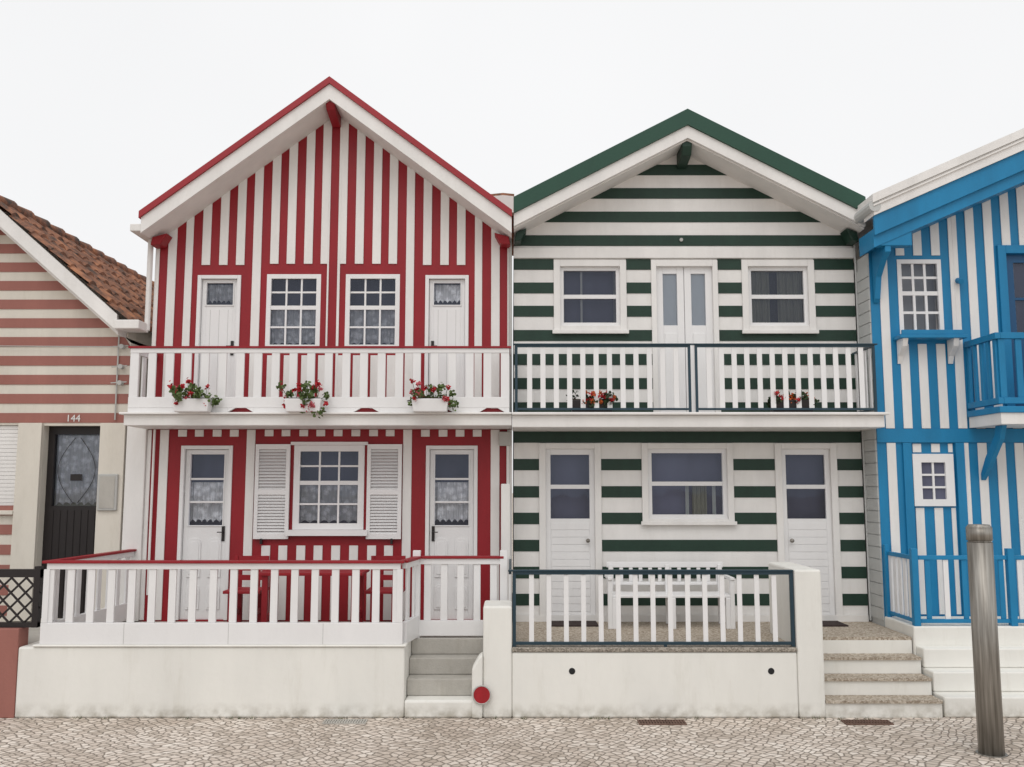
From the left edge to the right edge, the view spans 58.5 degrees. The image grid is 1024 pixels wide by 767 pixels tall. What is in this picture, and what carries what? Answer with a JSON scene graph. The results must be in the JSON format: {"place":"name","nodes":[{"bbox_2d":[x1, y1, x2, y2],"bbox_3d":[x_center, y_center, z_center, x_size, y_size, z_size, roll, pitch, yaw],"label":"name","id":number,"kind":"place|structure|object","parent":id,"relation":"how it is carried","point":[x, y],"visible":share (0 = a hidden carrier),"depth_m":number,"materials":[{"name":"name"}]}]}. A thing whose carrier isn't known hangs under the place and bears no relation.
{"place":"outdoors","nodes":[
{"label":"outdoors","id":0,"kind":"place"},
{"bbox_2d":[28,627,39,643],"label":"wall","id":1,"kind":"structure","parent":0,"point":[33,635],"depth_m":9.93,"materials":[{"name":"paint"}]},
{"bbox_2d":[54,435,99,505],"bbox_3d":[-5.375,1.667,11.325,0.650,2.200,0.001,0,-6,0],"label":"door glass","id":2,"kind":"object","parent":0,"point":[74,504],"depth_m":11.35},
{"bbox_2d":[0,493,1023,766],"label":"cobblestone ground","id":3,"kind":"structure","parent":0,"point":[798,741],"depth_m":8.22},
{"bbox_2d":[0,628,28,717],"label":"wall","id":4,"kind":"structure","parent":3,"relation":"on","point":[13,641],"depth_m":9.14,"materials":[{"name":"brown paint"}]},
{"bbox_2d":[0,566,43,627],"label":"black lattice fence","id":5,"kind":"object","parent":4,"relation":"on","point":[36,573],"visible":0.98,"depth_m":9.29,"materials":[{"name":"metal"}]},
{"bbox_2d":[0,235,130,621],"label":"facade wall","id":6,"kind":"structure","parent":3,"relation":"on","point":[51,351],"depth_m":11.29,"materials":[{"name":"beige paint"}]},
{"bbox_2d":[0,425,17,504],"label":"roller shutter","id":7,"kind":"object","parent":6,"relation":"attached to","point":[8,442],"visible":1,"depth_m":11.19,"materials":[{"name":"white paint"}]},
{"bbox_2d":[0,423,126,620],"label":"pilasters","id":8,"kind":"object","parent":6,"relation":"attached to","point":[24,512],"visible":0.66,"depth_m":11.06,"materials":[{"name":"beige paint"}]},
{"bbox_2d":[97,474,118,510],"bbox_3d":[-4.890,1.314,11.054,0.240,0.440,0.033,0,-6,0],"label":"meter cabinet","id":9,"kind":"object","parent":8,"relation":"attached to","point":[115,496],"visible":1,"depth_m":11.04,"materials":[{"name":"grey plastic"}]},
{"bbox_2d":[99,476,114,507],"bbox_3d":[-4.890,1.312,11.034,0.180,0.380,0.004,0,-6,0],"label":"meter cabinet door","id":10,"kind":"structure","parent":9,"relation":"attached to","point":[106,491],"depth_m":11.03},
{"bbox_2d":[0,230,129,615],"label":"rosy stripes","id":11,"kind":"object","parent":6,"relation":"attached to","point":[50,360],"visible":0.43,"depth_m":11.29,"materials":[{"name":"pink paint"}]},
{"bbox_2d":[5,335,127,419],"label":"cable insulators","id":12,"kind":"object","parent":6,"relation":"attached to","point":[120,366],"visible":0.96,"depth_m":11.25,"materials":[{"name":"grey plastic"}]},
{"bbox_2d":[41,426,99,617],"bbox_3d":[-5.385,1.693,11.242,0.710,2.330,0.078,0,-6,0],"label":"front door","id":13,"kind":"structure","parent":6,"relation":"attached to","point":[68,531],"depth_m":11.20,"materials":[{"name":"wood"}]},
{"bbox_2d":[58,438,95,502],"bbox_3d":[-5.380,1.070,11.296,0.467,0.805,0.010,0,-6,0],"label":"door grille","id":14,"kind":"object","parent":13,"relation":"attached to","point":[75,477],"depth_m":11.28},
{"bbox_2d":[56,436,99,504],"bbox_3d":[-5.380,1.077,11.363,0.540,0.860,0.031,0,-6,0],"label":"door lace","id":15,"kind":"object","parent":13,"relation":"attached to","point":[77,458],"depth_m":11.36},
{"bbox_2d":[121,343,147,620],"bbox_3d":[-6.410,1.288,15.654,3.380,5.520,9.000,0,-6,0],"label":"side and rear walls","id":16,"kind":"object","parent":3,"relation":"on","point":[132,344],"visible":0.07,"depth_m":11.62,"materials":[{"name":"beige paint"}]},
{"bbox_2d":[4,212,151,345],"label":"roof deck","id":17,"kind":"structure","parent":16,"relation":"on","point":[141,339],"depth_m":11.48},
{"bbox_2d":[0,209,118,330],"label":"white bargeboard","id":18,"kind":"object","parent":17,"relation":"attached to","point":[59,270],"visible":1,"depth_m":11.13,"materials":[{"name":"paint"}]},
{"bbox_2d":[0,227,126,337],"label":"soffit","id":19,"kind":"structure","parent":17,"relation":"attached to","point":[121,333],"depth_m":11.16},
{"bbox_2d":[0,201,153,331],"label":"roof tiles","id":20,"kind":"object","parent":17,"relation":"on","point":[121,291],"visible":0.21,"depth_m":12.05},
{"bbox_2d":[0,195,153,286],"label":"ridge tiles","id":21,"kind":"object","parent":17,"relation":"on","point":[38,219],"visible":0.2,"depth_m":12.89,"materials":[{"name":"ceramic"}]},
{"bbox_2d":[114,320,147,332],"bbox_3d":[-4.650,-0.700,11.173,0.300,0.110,0.310,0,-6,0],"label":"gutter","id":22,"kind":"object","parent":17,"relation":"attached to","point":[132,326],"visible":1,"depth_m":11.02,"materials":[{"name":"white paint"}]},
{"bbox_2d":[15,549,506,717],"bbox_3d":[-2.500,2.631,10.059,4.900,1.600,1.820,0,-6,0],"label":"front porch","id":23,"kind":"object","parent":3,"relation":"on","point":[108,661],"visible":0.94,"depth_m":9.17,"materials":[{"name":"concrete"}]},
{"bbox_2d":[119,426,147,620],"bbox_3d":[-4.581,1.684,11.207,0.238,2.360,0.350,0,-6,0],"label":"corner pilaster","id":24,"kind":"object","parent":23,"relation":"on","point":[134,492],"visible":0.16,"depth_m":11.06,"materials":[{"name":"white paint"}]},
{"bbox_2d":[223,556,269,621],"bbox_3d":[-3.050,2.397,10.500,0.420,0.795,0.416,0,-6,0],"label":"red garden chair","id":25,"kind":"object","parent":23,"relation":"on","point":[242,591],"visible":0.49,"depth_m":10.61,"materials":[{"name":"paint"}]},
{"bbox_2d":[258,569,369,621],"bbox_3d":[-2.200,2.417,10.143,1.150,0.675,0.542,0,-6,0],"label":"red garden table","id":26,"kind":"object","parent":23,"relation":"on","point":[265,575],"visible":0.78,"depth_m":9.93,"materials":[{"name":"paint"}]},
{"bbox_2d":[365,556,405,621],"bbox_3d":[-1.450,2.397,10.500,0.420,0.795,0.416,0,-6,0],"label":"red garden chair","id":27,"kind":"object","parent":23,"relation":"on","point":[386,590],"visible":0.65,"depth_m":10.68,"materials":[{"name":"paint"}]},
{"bbox_2d":[140,124,511,620],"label":"facade wall","id":28,"kind":"structure","parent":3,"relation":"on","point":[419,442],"depth_m":11.36,"materials":[{"name":"red paint"}]},
{"bbox_2d":[130,224,153,330],"bbox_3d":[-4.532,-0.788,15.596,0.135,1.233,9.380,0,-6,0],"label":"gutter and downpipe","id":29,"kind":"object","parent":28,"relation":"attached to","point":[135,229],"visible":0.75,"depth_m":11.32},
{"bbox_2d":[119,412,511,428],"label":"balcony slab","id":30,"kind":"structure","parent":28,"relation":"attached to","point":[328,420],"depth_m":10.52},
{"bbox_2d":[128,348,508,411],"bbox_3d":[-2.230,-0.002,10.911,4.400,0.747,0.684,0,-6,0],"label":"balcony railing","id":31,"kind":"object","parent":30,"relation":"on","point":[345,402],"visible":0.84,"depth_m":10.59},
{"bbox_2d":[167,377,222,412],"bbox_3d":[-3.607,0.120,10.401,0.576,0.408,0.287,0,-6,0],"label":"geranium flower box","id":32,"kind":"object","parent":31,"relation":"on","point":[194,403],"visible":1,"depth_m":10.35,"materials":[{"name":"plastic"}]},
{"bbox_2d":[276,380,329,417],"bbox_3d":[-2.376,0.172,10.378,0.589,0.440,0.284,0,-6,0],"label":"geranium flower box","id":33,"kind":"object","parent":31,"relation":"on","point":[303,403],"visible":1,"depth_m":10.35,"materials":[{"name":"plastic"}]},
{"bbox_2d":[128,346,510,355],"bbox_3d":[-2.230,-0.385,10.948,4.440,0.022,0.696,0,-6,0],"label":"balcony rail cap","id":34,"kind":"object","parent":31,"relation":"attached to","point":[130,347],"visible":0.69,"depth_m":10.60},
{"bbox_2d":[230,408,502,411],"bbox_3d":[-2.230,0.314,10.594,4.380,0.050,0.015,0,-6,0],"label":"rail shadow gap board","id":35,"kind":"object","parent":31,"relation":"on","point":[368,410],"visible":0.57,"depth_m":10.59,"materials":[{"name":"red paint"}]},
{"bbox_2d":[407,378,458,412],"bbox_3d":[-0.900,0.134,10.395,0.596,0.379,0.308,0,-6,0],"label":"geranium flower box","id":36,"kind":"object","parent":31,"relation":"on","point":[430,403],"visible":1,"depth_m":10.35,"materials":[{"name":"plastic"}]},
{"bbox_2d":[139,118,511,619],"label":"white battens","id":37,"kind":"object","parent":28,"relation":"attached to","point":[308,259],"visible":0.74,"depth_m":11.39,"materials":[{"name":"paint"}]},
{"bbox_2d":[175,275,477,619],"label":"doors","id":38,"kind":"structure","parent":28,"relation":"attached to","point":[446,325],"depth_m":11.15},
{"bbox_2d":[217,341,437,540],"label":"door handles","id":39,"kind":"object","parent":38,"relation":"attached to","point":[223,527],"depth_m":11.09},
{"bbox_2d":[142,104,511,240],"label":"soffit boards","id":40,"kind":"object","parent":28,"relation":"attached to","point":[241,172],"visible":0.68,"depth_m":11.33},
{"bbox_2d":[140,84,511,233],"bbox_3d":[-2.232,-2.733,11.098,4.456,1.867,0.045,0,-6,0],"label":"white bargeboard","id":41,"kind":"object","parent":40,"relation":"attached to","point":[267,136],"visible":1,"depth_m":11.08,"materials":[{"name":"paint"}]},
{"bbox_2d":[138,76,511,218],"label":"red roof verge","id":42,"kind":"structure","parent":41,"relation":"attached to","point":[225,153],"depth_m":11.06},
{"bbox_2d":[151,101,509,248],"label":"red beam ends","id":43,"kind":"object","parent":40,"relation":"attached to","point":[164,240],"visible":1,"depth_m":11.28,"materials":[{"name":"paint"}]},
{"bbox_2d":[146,429,508,594],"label":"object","id":44,"kind":"object","parent":28,"relation":"attached to","point":[152,483],"depth_m":11.07,"materials":[{"name":"white paint"}]},
{"bbox_2d":[190,285,468,522],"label":"curtains","id":45,"kind":"object","parent":28,"relation":"attached to","point":[444,491],"visible":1,"depth_m":11.23,"materials":[{"name":"white fabric"}]},
{"bbox_2d":[265,274,399,535],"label":"window frames","id":46,"kind":"structure","parent":28,"relation":"attached to","point":[318,528],"depth_m":11.18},
{"bbox_2d":[253,444,401,538],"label":"shutters","id":47,"kind":"object","parent":46,"relation":"attached to","point":[271,511],"visible":1,"depth_m":11.08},
{"bbox_2d":[499,432,510,445],"bbox_3d":[-0.085,0.674,11.136,0.150,0.170,0.084,0,-6,0],"label":"meter box","id":48,"kind":"object","parent":28,"relation":"attached to","point":[504,438],"visible":1,"depth_m":11.10,"materials":[{"name":"grey plastic"}]},
{"bbox_2d":[509,240,511,411],"bbox_3d":[-0.020,-0.722,11.291,0.038,2.260,0.040,0,-6,0],"label":"balcony drainpipe","id":49,"kind":"object","parent":28,"relation":"attached to","point":[510,327],"visible":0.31,"depth_m":11.28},
{"bbox_2d":[322,719,367,723],"bbox_3d":[-1.630,3.303,8.932,0.420,0.012,0.150,0,-6,0],"label":"drain grate","id":50,"kind":"object","parent":3,"relation":"on","point":[344,721],"visible":1,"depth_m":8.92,"materials":[{"name":"metal"}]},
{"bbox_2d":[513,252,513,568],"bbox_3d":[2.145,0.801,15.709,4.250,6.500,9.000,0,-6,0],"label":"side and rear walls","id":51,"kind":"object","parent":3,"relation":"on","point":[513,410],"visible":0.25,"depth_m":12.19,"materials":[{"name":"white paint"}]},
{"bbox_2d":[637,720,686,724],"bbox_3d":[1.460,3.300,8.907,0.460,0.012,0.160,0,-6,0],"label":"drain grate","id":52,"kind":"object","parent":3,"relation":"on","point":[661,722],"visible":1,"depth_m":8.88,"materials":[{"name":"metal"}]},
{"bbox_2d":[514,155,867,614],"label":"facade wall","id":53,"kind":"structure","parent":3,"relation":"on","point":[698,532],"depth_m":11.28,"materials":[{"name":"white paint"}]},
{"bbox_2d":[613,272,715,513],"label":"curtain panels","id":54,"kind":"object","parent":53,"relation":"attached to","point":[670,301],"visible":0.82,"depth_m":11.45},
{"bbox_2d":[514,248,853,257],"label":"horizontal trim","id":55,"kind":"structure","parent":53,"relation":"attached to","point":[683,252],"depth_m":11.42,"materials":[{"name":"white paint"}]},
{"bbox_2d":[560,267,808,518],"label":"window frames","id":56,"kind":"structure","parent":53,"relation":"attached to","point":[723,483],"depth_m":11.38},
{"bbox_2d":[580,272,582,322],"bbox_3d":[0.873,-1.076,11.502,0.025,0.670,0.020,0,-6,0],"label":"window mullion","id":57,"kind":"structure","parent":56,"relation":"attached to","point":[581,315],"depth_m":11.48},
{"bbox_2d":[514,139,863,236],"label":"soffit boards","id":58,"kind":"object","parent":53,"relation":"attached to","point":[789,198],"visible":0.71,"depth_m":11.29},
{"bbox_2d":[515,142,858,245],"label":"green beam ends","id":59,"kind":"object","parent":58,"relation":"attached to","point":[849,237],"visible":1,"depth_m":11.26,"materials":[{"name":"paint"}]},
{"bbox_2d":[514,125,865,226],"bbox_3d":[2.145,-2.524,11.124,4.246,1.263,0.045,0,-6,0],"label":"white bargeboard","id":60,"kind":"object","parent":58,"relation":"attached to","point":[710,144],"visible":0.89,"depth_m":11.11,"materials":[{"name":"paint"}]},
{"bbox_2d":[546,267,834,614],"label":"doors","id":61,"kind":"structure","parent":53,"relation":"attached to","point":[568,546],"depth_m":11.12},
{"bbox_2d":[539,260,842,614],"bbox_3d":[2.145,0.647,11.165,3.630,4.410,0.065,0,-6,0],"label":"window and door surrounds","id":62,"kind":"structure","parent":53,"relation":"attached to","point":[747,329],"depth_m":11.15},
{"bbox_2d":[564,272,721,513],"bbox_3d":[1.610,0.114,11.474,2.020,3.120,0.010,0,-6,0],"label":"blue grey room blind","id":63,"kind":"object","parent":62,"relation":"attached to","point":[686,467],"visible":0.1,"depth_m":11.37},
{"bbox_2d":[550,455,824,518],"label":"windows","id":64,"kind":"structure","parent":62,"relation":"attached to","point":[574,470],"depth_m":11.33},
{"bbox_2d":[692,272,802,513],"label":"panels","id":65,"kind":"object","parent":62,"relation":"attached to","point":[790,310],"visible":0.78,"depth_m":11.49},
{"bbox_2d":[514,165,867,605],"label":"green stripes","id":66,"kind":"object","parent":53,"relation":"attached to","point":[689,436],"visible":0.79,"depth_m":11.29,"materials":[{"name":"paint"}]},
{"bbox_2d":[512,412,889,430],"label":"balcony slab","id":67,"kind":"structure","parent":53,"relation":"attached to","point":[692,421],"depth_m":10.52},
{"bbox_2d":[566,390,617,411],"bbox_3d":[0.933,0.198,10.614,0.607,0.285,0.296,0,-6,0],"label":"flower trough","id":68,"kind":"object","parent":67,"relation":"on","point":[591,401],"visible":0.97,"depth_m":10.58,"materials":[{"name":"black metal"}]},
{"bbox_2d":[513,343,877,411],"bbox_3d":[2.130,-0.031,10.906,4.240,0.804,0.652,0,-6,0],"label":"balcony rail frame","id":69,"kind":"object","parent":67,"relation":"on","point":[866,345],"visible":0.96,"depth_m":10.63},
{"bbox_2d":[527,347,872,411],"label":"balcony rail bars","id":70,"kind":"object","parent":69,"relation":"attached to","point":[861,365],"visible":0.9,"depth_m":10.61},
{"bbox_2d":[766,390,819,411],"bbox_3d":[3.263,0.204,10.658,0.619,0.282,0.283,0,-6,0],"label":"flower trough","id":71,"kind":"object","parent":67,"relation":"on","point":[792,401],"visible":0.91,"depth_m":10.59,"materials":[{"name":"black metal"}]},
{"bbox_2d":[769,273,777,322],"bbox_3d":[3.300,-1.064,11.562,0.200,0.680,0.001,0,-6,0],"label":"dark gap","id":72,"kind":"object","parent":53,"relation":"attached to","point":[773,302],"visible":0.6,"depth_m":11.56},
{"bbox_2d":[472,559,942,718],"bbox_3d":[1.945,2.704,10.046,4.690,1.452,1.830,0,-6,0],"label":"front porch","id":73,"kind":"object","parent":3,"relation":"on","point":[789,656],"visible":1,"depth_m":9.16,"materials":[{"name":"concrete"}]},
{"bbox_2d":[472,685,490,704],"bbox_3d":[-0.300,3.090,9.080,0.188,0.188,0.043,0,-6,0],"label":"round red sign","id":74,"kind":"object","parent":73,"relation":"attached to","point":[481,694],"visible":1,"depth_m":9.06,"materials":[{"name":"plastic"}]},
{"bbox_2d":[501,484,509,599],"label":"party fin wall","id":75,"kind":"structure","parent":73,"relation":"on","point":[505,516],"depth_m":10.76,"materials":[{"name":"white paint"}]},
{"bbox_2d":[551,621,598,626],"bbox_3d":[0.710,2.813,10.713,0.580,0.016,0.360,0,-6,0],"label":"door mat","id":76,"kind":"object","parent":73,"relation":"on","point":[574,623],"depth_m":10.59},
{"bbox_2d":[604,562,735,628],"bbox_3d":[1.810,2.448,10.600,1.440,0.715,0.475,0,-6,0],"label":"white garden bench","id":77,"kind":"object","parent":73,"relation":"on","point":[729,607],"visible":0.81,"depth_m":10.74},
{"bbox_2d":[822,621,848,626],"bbox_3d":[3.590,2.813,10.713,0.580,0.016,0.360,0,-6,0],"label":"door mat","id":78,"kind":"object","parent":73,"relation":"on","point":[832,624],"depth_m":10.59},
{"bbox_2d":[854,201,880,619],"bbox_3d":[4.213,0.687,13.749,0.166,4.890,6.920,0,-6,0],"label":"gutter pipe","id":79,"kind":"object","parent":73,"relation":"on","point":[863,213],"visible":0.34,"depth_m":11.02,"materials":[{"name":"grey"}]},
{"bbox_2d":[841,720,893,724],"bbox_3d":[3.460,3.300,8.907,0.460,0.012,0.160,0,-6,0],"label":"drain grate","id":80,"kind":"object","parent":3,"relation":"on","point":[867,722],"visible":1,"depth_m":8.88,"materials":[{"name":"metal"}]},
{"bbox_2d":[853,254,884,626],"bbox_3d":[7.003,0.890,15.498,5.395,6.276,9.400,0,-6,0],"label":"side and rear walls","id":81,"kind":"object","parent":3,"relation":"on","point":[862,262],"visible":0.08,"depth_m":11.10,"materials":[{"name":"grey"}]},
{"bbox_2d":[857,266,883,619],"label":"side cladding","id":82,"kind":"structure","parent":81,"relation":"attached to","point":[871,471],"depth_m":10.93,"materials":[{"name":"grey"}]},
{"bbox_2d":[853,128,1023,329],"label":"white roof edge","id":83,"kind":"object","parent":81,"relation":"on","point":[945,166],"visible":0.15,"depth_m":10.62,"materials":[{"name":"paint"}]},
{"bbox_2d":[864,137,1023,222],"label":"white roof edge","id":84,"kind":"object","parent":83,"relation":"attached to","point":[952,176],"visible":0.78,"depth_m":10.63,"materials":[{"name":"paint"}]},
{"bbox_2d":[873,139,1023,205],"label":"roof edge bead","id":85,"kind":"object","parent":84,"relation":"attached to","point":[948,172],"visible":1,"depth_m":10.61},
{"bbox_2d":[868,189,1023,615],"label":"facade wall","id":86,"kind":"structure","parent":3,"relation":"on","point":[892,258],"depth_m":10.88,"materials":[{"name":"blue paint"}]},
{"bbox_2d":[872,232,911,302],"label":"eave brackets","id":87,"kind":"object","parent":86,"relation":"attached to","point":[880,253],"visible":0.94,"depth_m":10.77,"materials":[{"name":"blue paint"}]},
{"bbox_2d":[901,265,935,329],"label":"window panes","id":88,"kind":"structure","parent":86,"relation":"attached to","point":[907,300],"depth_m":11.19,"materials":[{"name":"glass"}]},
{"bbox_2d":[896,259,955,505],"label":"window frames","id":89,"kind":"structure","parent":86,"relation":"attached to","point":[948,474],"depth_m":10.94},
{"bbox_2d":[897,338,958,363],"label":"sill brackets","id":90,"kind":"object","parent":86,"relation":"attached to","point":[952,345],"visible":1,"depth_m":10.82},
{"bbox_2d":[893,330,967,339],"bbox_3d":[4.945,-0.574,10.815,0.790,0.100,0.205,0,-6,0],"label":"sill shelf","id":91,"kind":"object","parent":90,"relation":"on","point":[931,334],"visible":0.99,"depth_m":10.73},
{"bbox_2d":[902,443,970,615],"bbox_3d":[4.960,1.746,10.692,0.720,2.100,0.100,0,-6,0],"label":"striped door","id":92,"kind":"structure","parent":86,"relation":"attached to","point":[910,516],"depth_m":10.68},
{"bbox_2d":[921,462,945,498],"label":"window panes","id":93,"kind":"object","parent":92,"relation":"attached to","point":[939,480],"visible":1,"depth_m":10.75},
{"bbox_2d":[859,170,1023,256],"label":"blue soffit","id":94,"kind":"structure","parent":86,"relation":"attached to","point":[869,242],"depth_m":10.67,"materials":[{"name":"paint"}]},
{"bbox_2d":[873,150,1023,235],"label":"blue bargeboard","id":95,"kind":"object","parent":94,"relation":"attached to","point":[890,218],"visible":1,"depth_m":10.63,"materials":[{"name":"paint"}]},
{"bbox_2d":[876,429,1023,441],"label":"band","id":96,"kind":"object","parent":86,"relation":"attached to","point":[939,435],"visible":1,"depth_m":10.78,"materials":[{"name":"blue paint"}]},
{"bbox_2d":[880,185,1023,615],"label":"white battens","id":97,"kind":"object","parent":86,"relation":"attached to","point":[941,368],"visible":0.8,"depth_m":10.87,"materials":[{"name":"paint"}]},
{"bbox_2d":[955,278,1023,408],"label":"balcony rail","id":98,"kind":"object","parent":86,"relation":"attached to","point":[999,362],"visible":1,"depth_m":10.26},
{"bbox_2d":[967,406,1023,479],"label":"brace","id":99,"kind":"structure","parent":86,"relation":"attached to","point":[995,447],"depth_m":10.40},
{"bbox_2d":[969,413,1023,427],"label":"white balcony slab","id":100,"kind":"structure","parent":86,"relation":"attached to","point":[1012,420],"depth_m":10.25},
{"bbox_2d":[996,245,1023,405],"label":"door trim","id":101,"kind":"structure","parent":86,"relation":"attached to","point":[1002,251],"depth_m":10.94,"materials":[{"name":"blue paint"}]},
{"bbox_2d":[1006,255,1023,405],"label":"balcony door","id":102,"kind":"structure","parent":86,"relation":"attached to","point":[1011,259],"depth_m":11.01,"materials":[{"name":"blue paint"}]},
{"bbox_2d":[883,544,1023,716],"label":"front porch","id":103,"kind":"object","parent":3,"relation":"on","point":[942,647],"visible":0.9,"depth_m":9.79,"materials":[{"name":"blue paint"}]},
{"bbox_2d":[965,524,1007,757],"bbox_3d":[4.130,2.219,7.982,0.250,1.955,0.250,0,-6,0],"label":"wooden post","id":104,"kind":"object","parent":3,"relation":"on","point":[986,659],"visible":1,"depth_m":7.91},
{"bbox_3d":[-2.230,0.553,15.737,4.460,7.000,9.000,0,-6,0],"label":"side and rear walls","id":105,"kind":"object","parent":3,"relation":"on","visible":0},
{"bbox_2d":[190,280,473,538],"bbox_3d":[-2.230,0.983,11.512,4.360,5.000,0.001,0,-6,0],"label":"interior backing","id":106,"kind":"object","parent":105,"relation":"attached to","point":[446,465],"visible":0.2,"depth_m":11.52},
{"bbox_3d":[-2.245,-2.225,16.155,4.490,1.899,8.990,0,-6,0],"label":"roof covering","id":107,"kind":"object","parent":105,"relation":"on","visible":0},
{"bbox_2d":[491,193,513,255],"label":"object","id":108,"kind":"object","parent":107,"relation":"on","point":[498,194],"visible":0.14,"depth_m":13.13,"materials":[{"name":"metal"}]},
{"bbox_2d":[494,195,513,215],"bbox_3d":[-0.140,-2.347,12.063,0.320,0.238,0.149,0,-6,0],"label":"valley flashing","id":109,"kind":"object","parent":107,"relation":"on","point":[506,200],"visible":0.43,"depth_m":11.99,"materials":[{"name":"white paint"}]},
{"bbox_2d":[0,0,1023,492],"label":"sky","id":110,"kind":"structure","parent":0,"point":[106,106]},
{"bbox_2d":[1013,263,1023,331],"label":"window","id":111,"kind":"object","parent":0,"point":[1018,270],"depth_m":11.11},
{"bbox_3d":[2.147,-2.080,16.139,4.246,1.369,8.990,0,-6,0],"label":"roof covering","id":112,"kind":"object","parent":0,"visible":0},
{"bbox_2d":[514,109,865,212],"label":"green roof verge","id":113,"kind":"structure","parent":112,"relation":"attached to","point":[708,127],"depth_m":11.09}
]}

